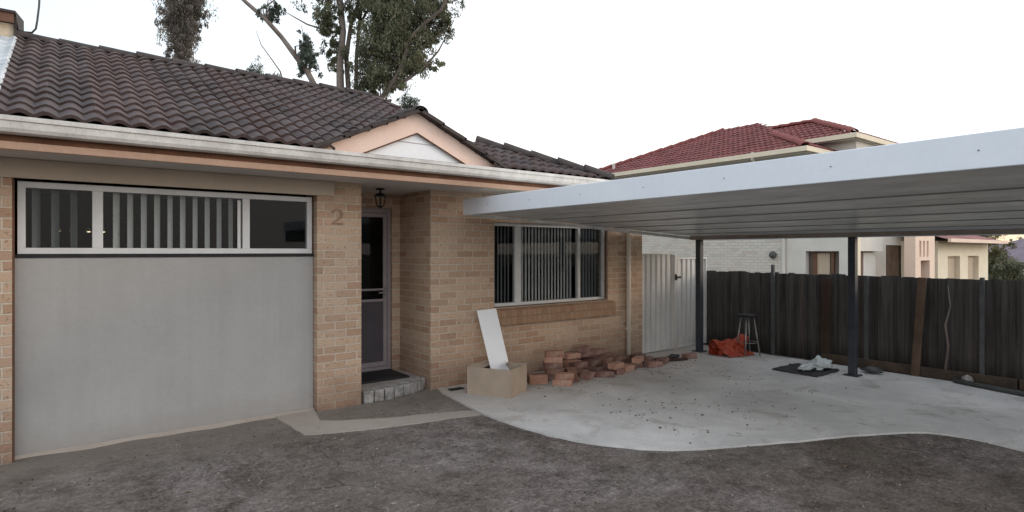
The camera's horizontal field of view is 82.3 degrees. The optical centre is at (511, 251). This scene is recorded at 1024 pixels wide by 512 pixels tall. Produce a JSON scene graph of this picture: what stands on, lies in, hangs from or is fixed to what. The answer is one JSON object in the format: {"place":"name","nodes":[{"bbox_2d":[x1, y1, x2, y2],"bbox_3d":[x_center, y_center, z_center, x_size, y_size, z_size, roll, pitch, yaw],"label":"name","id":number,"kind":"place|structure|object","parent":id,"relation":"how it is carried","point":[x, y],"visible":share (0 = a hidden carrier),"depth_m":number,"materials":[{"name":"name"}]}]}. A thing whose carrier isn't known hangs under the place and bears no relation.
{"place":"outdoors","nodes":[
{"label":"outdoors","id":0,"kind":"place"},
{"bbox_2d":[361,369,409,383],"bbox_3d":[-1.692,1.508,7.065,0.740,0.021,0.540,0,0,-38],"label":"door mat","id":1,"kind":"object","parent":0,"point":[378,376],"depth_m":7.08,"materials":[{"name":"rubber"}]},
{"bbox_2d":[0,344,1023,511],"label":"driveway","id":2,"kind":"structure","parent":0,"point":[128,488],"depth_m":4.36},
{"bbox_2d":[15,408,313,459],"bbox_3d":[-2.991,1.636,5.346,2.385,0.028,0.069,0,0,-38],"label":"mortar fillet","id":3,"kind":"object","parent":2,"relation":"on","point":[152,435],"visible":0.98,"depth_m":5.23,"materials":[{"name":"grey concrete"}]},
{"bbox_2d":[0,30,641,464],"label":"brick house","id":4,"kind":"structure","parent":2,"relation":"on","point":[252,250],"depth_m":5.85,"materials":[{"name":"brick"}]},
{"bbox_2d":[0,8,23,88],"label":"attached unit","id":5,"kind":"object","parent":4,"relation":"on","point":[11,22],"visible":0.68,"depth_m":5.95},
{"bbox_2d":[17,0,40,33],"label":"overhead cable","id":6,"kind":"object","parent":4,"relation":"attached to","point":[37,19],"visible":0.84,"depth_m":6.39,"materials":[{"name":"grey metal"}]},
{"bbox_2d":[86,184,91,231],"bbox_3d":[-4.451,-0.454,6.165,0.056,0.503,0.053,0,0,-38],"label":"pendant lamp","id":7,"kind":"object","parent":4,"relation":"hanging from","point":[88,229],"visible":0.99,"depth_m":6.16,"materials":[{"name":"metal"}]},
{"bbox_2d":[103,185,105,232],"bbox_3d":[-4.352,-0.454,6.241,0.056,0.503,0.053,0,0,-38],"label":"pendant lamp","id":8,"kind":"object","parent":4,"relation":"hanging from","point":[104,229],"visible":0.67,"depth_m":6.24,"materials":[{"name":"metal"}]},
{"bbox_2d":[17,181,311,253],"bbox_3d":[-3.063,-0.271,5.449,2.340,0.582,0.202,0,0,-38],"label":"window","id":9,"kind":"structure","parent":4,"relation":"in","point":[243,205],"depth_m":5.24,"materials":[{"name":"metal"}]},
{"bbox_2d":[361,208,390,371],"bbox_3d":[-1.900,0.483,7.335,0.796,2.063,0.118,0,0,-38],"label":"door","id":10,"kind":"structure","parent":4,"relation":"in","point":[375,313],"depth_m":7.48,"materials":[{"name":"metal"}]},
{"bbox_2d":[374,188,386,208],"bbox_3d":[-1.522,-0.612,6.779,0.156,0.234,0.135,0,0,-38],"label":"porch lantern","id":11,"kind":"object","parent":4,"relation":"hanging from","point":[380,195],"visible":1,"depth_m":6.75,"materials":[{"name":"metal"}]},
{"bbox_2d":[494,222,603,306],"bbox_3d":[0.532,0.171,8.266,2.106,1.098,0.110,0,0,-38],"label":"window","id":12,"kind":"structure","parent":4,"relation":"in","point":[517,227],"depth_m":8.32,"materials":[{"name":"metal"}]},
{"bbox_2d":[276,410,481,435],"bbox_3d":[-1.341,1.655,5.660,2.063,0.030,0.832,0,0,1],"label":"concrete strip","id":13,"kind":"object","parent":2,"relation":"on","point":[307,423],"visible":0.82,"depth_m":5.66,"materials":[{"name":"grey concrete"}]},
{"bbox_2d":[110,363,999,507],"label":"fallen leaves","id":14,"kind":"object","parent":2,"relation":"on","point":[512,437],"visible":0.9,"depth_m":4.67,"materials":[{"name":"brown plant"}]},
{"bbox_2d":[771,265,774,354],"bbox_3d":[4.165,0.930,9.354,0.045,1.440,0.044,0,0,-38],"label":"steel fence post","id":15,"kind":"object","parent":2,"relation":"on","point":[772,309],"visible":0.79,"depth_m":9.34,"materials":[{"name":"grey metal"}]},
{"bbox_2d":[703,270,1023,389],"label":"paling fence","id":16,"kind":"object","parent":2,"relation":"on","point":[731,295],"visible":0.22,"depth_m":8.15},
{"bbox_2d":[821,353,910,374],"bbox_3d":[4.984,1.575,8.230,0.050,0.130,1.240,0,0,-37],"label":"timber sleeper","id":17,"kind":"object","parent":2,"relation":"on","point":[893,367],"visible":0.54,"depth_m":8.13,"materials":[{"name":"brown wood"}]},
{"bbox_2d":[864,276,868,358],"bbox_3d":[5.001,1.000,8.269,0.045,1.300,0.044,0,0,-38],"label":"steel fence post","id":18,"kind":"object","parent":2,"relation":"on","point":[866,317],"visible":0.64,"depth_m":8.26,"materials":[{"name":"grey metal"}]},
{"bbox_2d":[920,366,1016,389],"bbox_3d":[5.668,1.575,7.325,0.050,0.130,0.990,0,0,-39],"label":"timber sleeper","id":19,"kind":"object","parent":2,"relation":"on","point":[951,375],"visible":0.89,"depth_m":7.26,"materials":[{"name":"brown wood"}]},
{"bbox_2d":[944,287,950,369],"bbox_3d":[5.556,0.971,7.493,0.119,1.083,0.071,0,0,-38],"label":"dead stick","id":20,"kind":"object","parent":19,"relation":"on","point":[947,351],"visible":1,"depth_m":7.49,"materials":[{"name":"grey plant"}]},
{"bbox_2d":[979,277,984,374],"bbox_3d":[5.800,0.985,7.231,0.045,1.330,0.044,0,0,-38],"label":"steel fence post","id":21,"kind":"object","parent":2,"relation":"on","point":[981,325],"visible":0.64,"depth_m":7.22,"materials":[{"name":"grey metal"}]},
{"bbox_2d":[1019,379,1023,390],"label":"timber sleeper","id":22,"kind":"object","parent":2,"relation":"on","point":[1021,384],"visible":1,"depth_m":6.89,"materials":[{"name":"brown wood"}]},
{"bbox_2d":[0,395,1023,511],"bbox_3d":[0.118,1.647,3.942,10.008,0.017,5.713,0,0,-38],"label":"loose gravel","id":23,"kind":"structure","parent":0,"point":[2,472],"depth_m":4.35,"materials":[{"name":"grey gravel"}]},
{"bbox_2d":[0,0,1023,241],"label":"sky","id":24,"kind":"structure","parent":0,"point":[594,83],"materials":[{"name":"white"}]},
{"bbox_2d":[642,345,695,353],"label":"side path","id":25,"kind":"structure","parent":0,"point":[669,349],"depth_m":9.78,"materials":[{"name":"concrete"}]},
{"bbox_2d":[642,254,673,352],"bbox_3d":[2.369,0.828,9.577,0.800,1.585,0.055,0,0,-38],"label":"metal fence panel","id":26,"kind":"object","parent":25,"relation":"on","point":[657,302],"visible":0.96,"depth_m":9.57,"materials":[{"name":"grey metal"}]},
{"bbox_2d":[673,254,676,348],"bbox_3d":[2.726,0.841,9.842,0.060,1.582,0.060,0,0,-38],"label":"gate post","id":27,"kind":"object","parent":25,"relation":"on","point":[674,303],"visible":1,"depth_m":9.82,"materials":[{"name":"grey metal"}]},
{"bbox_2d":[675,257,706,347],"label":"metal gate","id":28,"kind":"structure","parent":27,"relation":"attached to","point":[685,276],"depth_m":10.06,"materials":[{"name":"grey metal"}]},
{"bbox_2d":[437,345,1023,451],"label":"concrete slab","id":29,"kind":"structure","parent":0,"point":[873,404],"depth_m":6.13,"materials":[{"name":"grey concrete"}]},
{"bbox_2d":[448,387,463,390],"bbox_3d":[-0.660,1.626,6.938,0.180,0.012,0.080,0,0,-38],"label":"drain grate","id":30,"kind":"object","parent":29,"relation":"on","point":[456,388],"visible":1,"depth_m":6.93,"materials":[{"name":"metal"}]},
{"bbox_2d":[467,360,526,398],"bbox_3d":[-0.171,1.473,6.810,0.550,0.318,0.450,0,0,24],"label":"cardboard box","id":31,"kind":"object","parent":29,"relation":"on","point":[484,378],"visible":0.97,"depth_m":6.63,"materials":[{"name":"beige cardboard"}]},
{"bbox_2d":[477,308,508,369],"bbox_3d":[-0.203,1.138,7.102,0.272,0.842,0.564,0,0,-26],"label":"white panel","id":32,"kind":"object","parent":31,"relation":"in","point":[492,336],"visible":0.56,"depth_m":7.14,"materials":[{"name":"laminate"}]},
{"bbox_2d":[527,373,545,382],"bbox_3d":[0.307,1.576,7.304,0.230,0.110,0.072,0,0,-13],"label":"loose brick","id":33,"kind":"object","parent":29,"relation":"on","point":[528,374],"visible":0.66,"depth_m":7.29,"materials":[{"name":"brown brick"}]},
{"bbox_2d":[529,374,547,384],"bbox_3d":[0.324,1.576,7.217,0.230,0.110,0.072,0,0,-13],"label":"loose brick","id":34,"kind":"object","parent":29,"relation":"on","point":[539,379],"visible":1,"depth_m":7.18,"materials":[{"name":"orange brick"}]},
{"bbox_2d":[553,378,571,385],"bbox_3d":[0.617,1.596,7.164,0.230,0.072,0.110,0,0,12],"label":"loose brick","id":35,"kind":"object","parent":29,"relation":"on","point":[562,382],"visible":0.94,"depth_m":7.11,"materials":[{"name":"orange brick"}]},
{"bbox_2d":[554,372,573,379],"bbox_3d":[0.633,1.522,7.177,0.230,0.072,0.110,0,0,-8],"label":"loose brick","id":36,"kind":"object","parent":35,"relation":"on","point":[563,375],"visible":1,"depth_m":7.13,"materials":[{"name":"orange brick"}]},
{"bbox_2d":[544,368,563,374],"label":"loose brick","id":37,"kind":"object","parent":36,"relation":"on","point":[549,371],"visible":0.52,"depth_m":7.42,"materials":[{"name":"brown brick"}]},
{"bbox_2d":[543,362,562,368],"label":"loose brick","id":38,"kind":"object","parent":37,"relation":"on","point":[552,365],"visible":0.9,"depth_m":7.42,"materials":[{"name":"brown brick"}]},
{"bbox_2d":[544,356,562,362],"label":"loose brick","id":39,"kind":"object","parent":38,"relation":"on","point":[553,359],"visible":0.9,"depth_m":7.42,"materials":[{"name":"orange brick"}]},
{"bbox_2d":[544,350,563,356],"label":"loose brick","id":40,"kind":"object","parent":39,"relation":"on","point":[553,353],"visible":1,"depth_m":7.43,"materials":[{"name":"orange brick"}]},
{"bbox_2d":[572,375,578,381],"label":"loose brick","id":41,"kind":"object","parent":29,"relation":"on","point":[576,379],"visible":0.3,"depth_m":7.32,"materials":[{"name":"brown brick"}]},
{"bbox_2d":[566,367,576,375],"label":"loose brick","id":42,"kind":"object","parent":41,"relation":"on","point":[573,370],"visible":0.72,"depth_m":7.32,"materials":[{"name":"brown brick"}]},
{"bbox_2d":[577,369,588,376],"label":"loose brick","id":43,"kind":"object","parent":29,"relation":"on","point":[579,371],"visible":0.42,"depth_m":7.67,"materials":[{"name":"brown brick"}]},
{"bbox_2d":[580,371,595,379],"bbox_3d":[0.980,1.596,7.545,0.110,0.072,0.230,0,0,32],"label":"loose brick","id":44,"kind":"object","parent":29,"relation":"on","point":[587,375],"visible":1,"depth_m":7.48,"materials":[{"name":"red brick"}]},
{"bbox_2d":[585,366,602,371],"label":"loose brick","id":45,"kind":"object","parent":29,"relation":"on","point":[594,368],"visible":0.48,"depth_m":7.83,"materials":[{"name":"brown brick"}]},
{"bbox_2d":[599,364,607,369],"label":"loose brick","id":46,"kind":"object","parent":29,"relation":"on","point":[605,367],"visible":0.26,"depth_m":7.94,"materials":[{"name":"brown brick"}]},
{"bbox_2d":[595,370,613,377],"bbox_3d":[1.207,1.596,7.644,0.230,0.072,0.110,0,0,2],"label":"loose brick","id":47,"kind":"object","parent":29,"relation":"on","point":[605,373],"visible":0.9,"depth_m":7.59,"materials":[{"name":"red brick"}]},
{"bbox_2d":[608,368,623,374],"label":"loose brick","id":48,"kind":"object","parent":29,"relation":"on","point":[620,371],"visible":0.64,"depth_m":7.76,"materials":[{"name":"red brick"}]},
{"bbox_2d":[608,361,623,369],"bbox_3d":[1.388,1.522,7.834,0.110,0.072,0.230,0,0,42],"label":"loose brick","id":49,"kind":"object","parent":48,"relation":"on","point":[615,365],"visible":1,"depth_m":7.78,"materials":[{"name":"orange brick"}]},
{"bbox_2d":[622,364,633,371],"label":"loose brick","id":50,"kind":"object","parent":29,"relation":"on","point":[628,367],"visible":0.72,"depth_m":7.97,"materials":[{"name":"orange brick"}]},
{"bbox_2d":[626,362,642,367],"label":"loose brick","id":51,"kind":"object","parent":29,"relation":"on","point":[640,365],"visible":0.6,"depth_m":8.21,"materials":[{"name":"brown brick"}]},
{"bbox_2d":[632,356,643,363],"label":"loose brick","id":52,"kind":"object","parent":51,"relation":"on","point":[637,359],"visible":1,"depth_m":8.17,"materials":[{"name":"orange brick"}]},
{"bbox_2d":[644,356,653,362],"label":"loose brick","id":53,"kind":"object","parent":29,"relation":"on","point":[649,358],"visible":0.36,"depth_m":8.63,"materials":[{"name":"brown brick"}]},
{"bbox_2d":[645,360,662,367],"bbox_3d":[2.006,1.596,8.310,0.230,0.072,0.110,0,0,-20],"label":"loose brick","id":54,"kind":"object","parent":29,"relation":"on","point":[651,364],"visible":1,"depth_m":8.27,"materials":[{"name":"red brick"}]},
{"bbox_2d":[656,357,668,363],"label":"loose brick","id":55,"kind":"object","parent":29,"relation":"on","point":[664,360],"visible":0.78,"depth_m":8.55,"materials":[{"name":"brown brick"}]},
{"bbox_2d":[667,354,679,357],"bbox_3d":[2.482,1.612,9.004,0.130,0.035,0.260,0,0,27],"label":"scrap tile","id":56,"kind":"object","parent":29,"relation":"on","point":[674,355],"visible":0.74,"depth_m":8.99,"materials":[{"name":"tile"}]},
{"bbox_2d":[669,358,687,361],"bbox_3d":[2.449,1.614,8.752,0.380,0.030,0.070,0,0,-20],"label":"timber offcut","id":57,"kind":"object","parent":29,"relation":"on","point":[676,359],"visible":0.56,"depth_m":8.74,"materials":[{"name":"brown wood"}]},
{"bbox_2d":[681,352,696,358],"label":"loose brick","id":58,"kind":"object","parent":29,"relation":"on","point":[691,355],"visible":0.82,"depth_m":8.92,"materials":[{"name":"red brick"}]},
{"bbox_2d":[537,355,862,443],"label":"scattered crumbs","id":59,"kind":"object","parent":29,"relation":"on","point":[672,401],"visible":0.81,"depth_m":6.31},
{"bbox_2d":[708,334,754,357],"bbox_3d":[3.511,1.475,9.304,0.692,0.306,0.481,0,0,-28],"label":"plastic sheet","id":60,"kind":"object","parent":29,"relation":"on","point":[731,348],"visible":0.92,"depth_m":9.28,"materials":[{"name":"orange plastic"}]},
{"bbox_2d":[463,127,1023,376],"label":"carport","id":61,"kind":"object","parent":29,"relation":"on","point":[966,185],"visible":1,"depth_m":5.07,"materials":[{"name":"white metal"}]},
{"bbox_2d":[737,313,760,355],"bbox_3d":[3.732,1.311,9.285,0.309,0.646,0.310,0,0,-14],"label":"bar stool","id":62,"kind":"object","parent":29,"relation":"on","point":[747,315],"visible":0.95,"depth_m":9.21,"materials":[{"name":"metal"}]},
{"bbox_2d":[773,363,838,376],"bbox_3d":[4.030,1.615,8.035,0.680,0.030,0.642,0,0,-38],"label":"rubber mat","id":63,"kind":"object","parent":29,"relation":"on","point":[793,368],"visible":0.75,"depth_m":7.94,"materials":[{"name":"black rubber"}]},
{"bbox_2d":[798,355,832,370],"bbox_3d":[4.152,1.518,7.996,0.683,0.165,0.327,0,0,-38],"label":"plastic bag","id":64,"kind":"object","parent":63,"relation":"on","point":[817,362],"visible":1,"depth_m":7.95,"materials":[{"name":"white plastic"}]},
{"bbox_2d":[858,366,883,372],"bbox_3d":[4.827,1.578,7.856,0.200,0.074,0.310,0,0,-38],"label":"crumpled rag","id":65,"kind":"object","parent":29,"relation":"on","point":[870,369],"visible":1,"depth_m":7.81,"materials":[{"name":"grey fabric"}]},
{"bbox_2d":[910,277,926,376],"bbox_3d":[5.338,0.990,7.696,0.179,1.301,0.094,0,0,-6],"label":"leaning plank","id":66,"kind":"object","parent":29,"relation":"on","point":[918,327],"visible":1,"depth_m":7.68,"materials":[{"name":"brown wood"}]},
{"bbox_2d":[961,375,973,381],"bbox_3d":[5.611,1.571,7.227,0.148,0.111,0.125,0,0,-38],"label":"rubble stone","id":67,"kind":"object","parent":29,"relation":"on","point":[967,377],"visible":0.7,"depth_m":7.20,"materials":[{"name":"stone"}]},
{"bbox_2d":[953,378,1023,395],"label":"metal pipe","id":68,"kind":"object","parent":29,"relation":"on","point":[990,387],"visible":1,"depth_m":6.90,"materials":[{"name":"grey metal"}]},
{"label":"ground","id":69,"kind":"structure","parent":0,"visible":0},
{"bbox_2d":[151,0,218,62],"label":"gum tree","id":70,"kind":"object","parent":69,"relation":"on","point":[180,24],"visible":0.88,"depth_m":23.76,"materials":[{"name":"green plant"}]},
{"bbox_2d":[246,55,264,73],"bbox_3d":[-11.247,-3.214,25.947,1.235,10.968,0.901,0,0,-38],"label":"tree","id":71,"kind":"object","parent":69,"relation":"on","point":[259,66],"visible":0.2,"depth_m":25.86,"materials":[{"name":"green plant"}]},
{"bbox_2d":[242,0,323,82],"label":"gum tree","id":72,"kind":"object","parent":69,"relation":"on","point":[307,54],"visible":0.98,"depth_m":18.94,"materials":[{"name":"green plant"}]},
{"bbox_2d":[283,0,465,99],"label":"gum tree","id":73,"kind":"object","parent":69,"relation":"on","point":[403,35],"visible":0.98,"depth_m":21.72,"materials":[{"name":"green plant"}]},
{"bbox_2d":[395,89,421,108],"bbox_3d":[-4.552,-2.532,26.156,1.385,9.604,1.599,0,0,-38],"label":"tree","id":74,"kind":"object","parent":69,"relation":"on","point":[411,101],"visible":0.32,"depth_m":25.80,"materials":[{"name":"green plant"}]},
{"bbox_2d":[598,118,1007,279],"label":"rendered house","id":75,"kind":"structure","parent":69,"relation":"on","point":[957,257],"depth_m":17.59,"materials":[{"name":"white paint"}]},
{"bbox_2d":[809,251,838,274],"bbox_3d":[8.367,1.130,15.670,0.100,2.280,0.860,0,0,-38],"label":"window","id":76,"kind":"structure","parent":75,"relation":"in","point":[820,262],"depth_m":15.68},
{"bbox_2d":[861,251,873,275],"bbox_3d":[9.526,1.130,15.919,1.280,2.280,0.100,0,0,-38],"label":"window","id":77,"kind":"structure","parent":75,"relation":"in","point":[867,257],"depth_m":16.01,"materials":[{"name":"white glass"}]},
{"bbox_2d":[886,245,899,276],"bbox_3d":[11.983,1.035,18.530,1.200,2.470,0.060,0,0,-38],"label":"door","id":78,"kind":"structure","parent":75,"relation":"in","point":[892,251],"depth_m":18.57,"materials":[{"name":"brown wood"}]},
{"bbox_2d":[948,256,955,278],"bbox_3d":[14.214,1.210,19.075,1.200,2.120,0.040,0,0,-38],"label":"window","id":79,"kind":"structure","parent":75,"relation":"in","point":[951,259],"depth_m":19.23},
{"bbox_2d":[968,256,973,278],"bbox_3d":[15.799,1.210,20.295,1.200,2.120,0.040,0,0,-38],"label":"window","id":80,"kind":"structure","parent":75,"relation":"in","point":[970,258],"depth_m":20.41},
{"bbox_2d":[977,235,999,245],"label":"tree","id":81,"kind":"object","parent":69,"relation":"on","point":[992,238],"visible":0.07,"depth_m":41.47,"materials":[{"name":"green plant"}]},
{"bbox_2d":[978,235,1007,243],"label":"tree","id":82,"kind":"object","parent":69,"relation":"on","point":[988,236],"visible":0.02,"depth_m":41.50,"materials":[{"name":"green plant"}]},
{"bbox_2d":[988,252,1023,279],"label":"bush","id":83,"kind":"object","parent":69,"relation":"on","point":[1008,270],"visible":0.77,"depth_m":27.71,"materials":[{"name":"green plant"}]},
{"bbox_2d":[988,235,1023,276],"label":"bush","id":84,"kind":"object","parent":69,"relation":"on","point":[995,249],"visible":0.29,"depth_m":29.70,"materials":[{"name":"green plant"}]},
{"bbox_2d":[989,239,1023,277],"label":"house","id":85,"kind":"structure","parent":69,"relation":"on","point":[1018,251],"depth_m":37.57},
{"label":"loose brick","id":86,"kind":"object","parent":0,"visible":0},
{"bbox_2d":[564,359,580,366],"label":"loose brick","id":87,"kind":"object","parent":86,"relation":"on","point":[566,363],"visible":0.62,"depth_m":7.93,"materials":[{"name":"brown brick"}]},
{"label":"loose brick","id":88,"kind":"object","parent":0,"visible":0},
{"bbox_2d":[570,361,587,368],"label":"loose brick","id":89,"kind":"object","parent":88,"relation":"on","point":[579,364],"visible":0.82,"depth_m":7.84,"materials":[{"name":"brown brick"}]},
{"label":"loose brick","id":90,"kind":"object","parent":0,"visible":0},
{"bbox_2d":[583,359,600,366],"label":"loose brick","id":91,"kind":"object","parent":90,"relation":"on","point":[593,362],"visible":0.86,"depth_m":7.99,"materials":[{"name":"brown brick"}]},
{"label":"loose brick","id":92,"kind":"object","parent":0,"visible":0},
{"bbox_2d":[590,355,605,358],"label":"loose brick","id":93,"kind":"object","parent":92,"relation":"on","point":[596,357],"visible":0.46,"depth_m":8.26,"materials":[{"name":"brown brick"}]},
{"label":"loose brick","id":94,"kind":"object","parent":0,"visible":0},
{"bbox_2d":[598,356,612,364],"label":"loose brick","id":95,"kind":"object","parent":94,"relation":"on","point":[605,360],"visible":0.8,"depth_m":8.14,"materials":[{"name":"brown brick"}]},
{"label":"loose brick","id":96,"kind":"object","parent":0,"visible":0},
{"bbox_2d":[608,355,625,361],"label":"loose brick","id":97,"kind":"object","parent":96,"relation":"on","point":[620,358],"visible":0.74,"depth_m":8.29,"materials":[{"name":"brown brick"}]},
{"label":"loose brick","id":98,"kind":"object","parent":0,"visible":0},
{"bbox_2d":[563,352,580,359],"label":"loose brick","id":99,"kind":"object","parent":98,"relation":"on","point":[572,355],"visible":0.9,"depth_m":8.09,"materials":[{"name":"orange brick"}]},
{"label":"loose brick","id":100,"kind":"object","parent":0,"visible":0},
{"bbox_2d":[577,351,592,357],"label":"loose brick","id":101,"kind":"object","parent":100,"relation":"on","point":[588,354],"visible":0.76,"depth_m":8.24,"materials":[{"name":"brown brick"}]},
{"bbox_2d":[578,345,590,352],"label":"loose brick","id":102,"kind":"object","parent":101,"relation":"on","point":[584,348],"visible":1,"depth_m":8.19,"materials":[{"name":"red brick"}]},
{"bbox_2d":[590,348,605,355],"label":"loose brick","id":103,"kind":"object","parent":100,"relation":"on","point":[600,351],"visible":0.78,"depth_m":8.40,"materials":[{"name":"brown brick"}]},
{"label":"loose brick","id":104,"kind":"object","parent":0,"visible":0},
{"bbox_2d":[629,353,645,359],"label":"loose brick","id":105,"kind":"object","parent":104,"relation":"on","point":[631,356],"visible":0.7,"depth_m":8.44,"materials":[{"name":"brown brick"}]}
]}

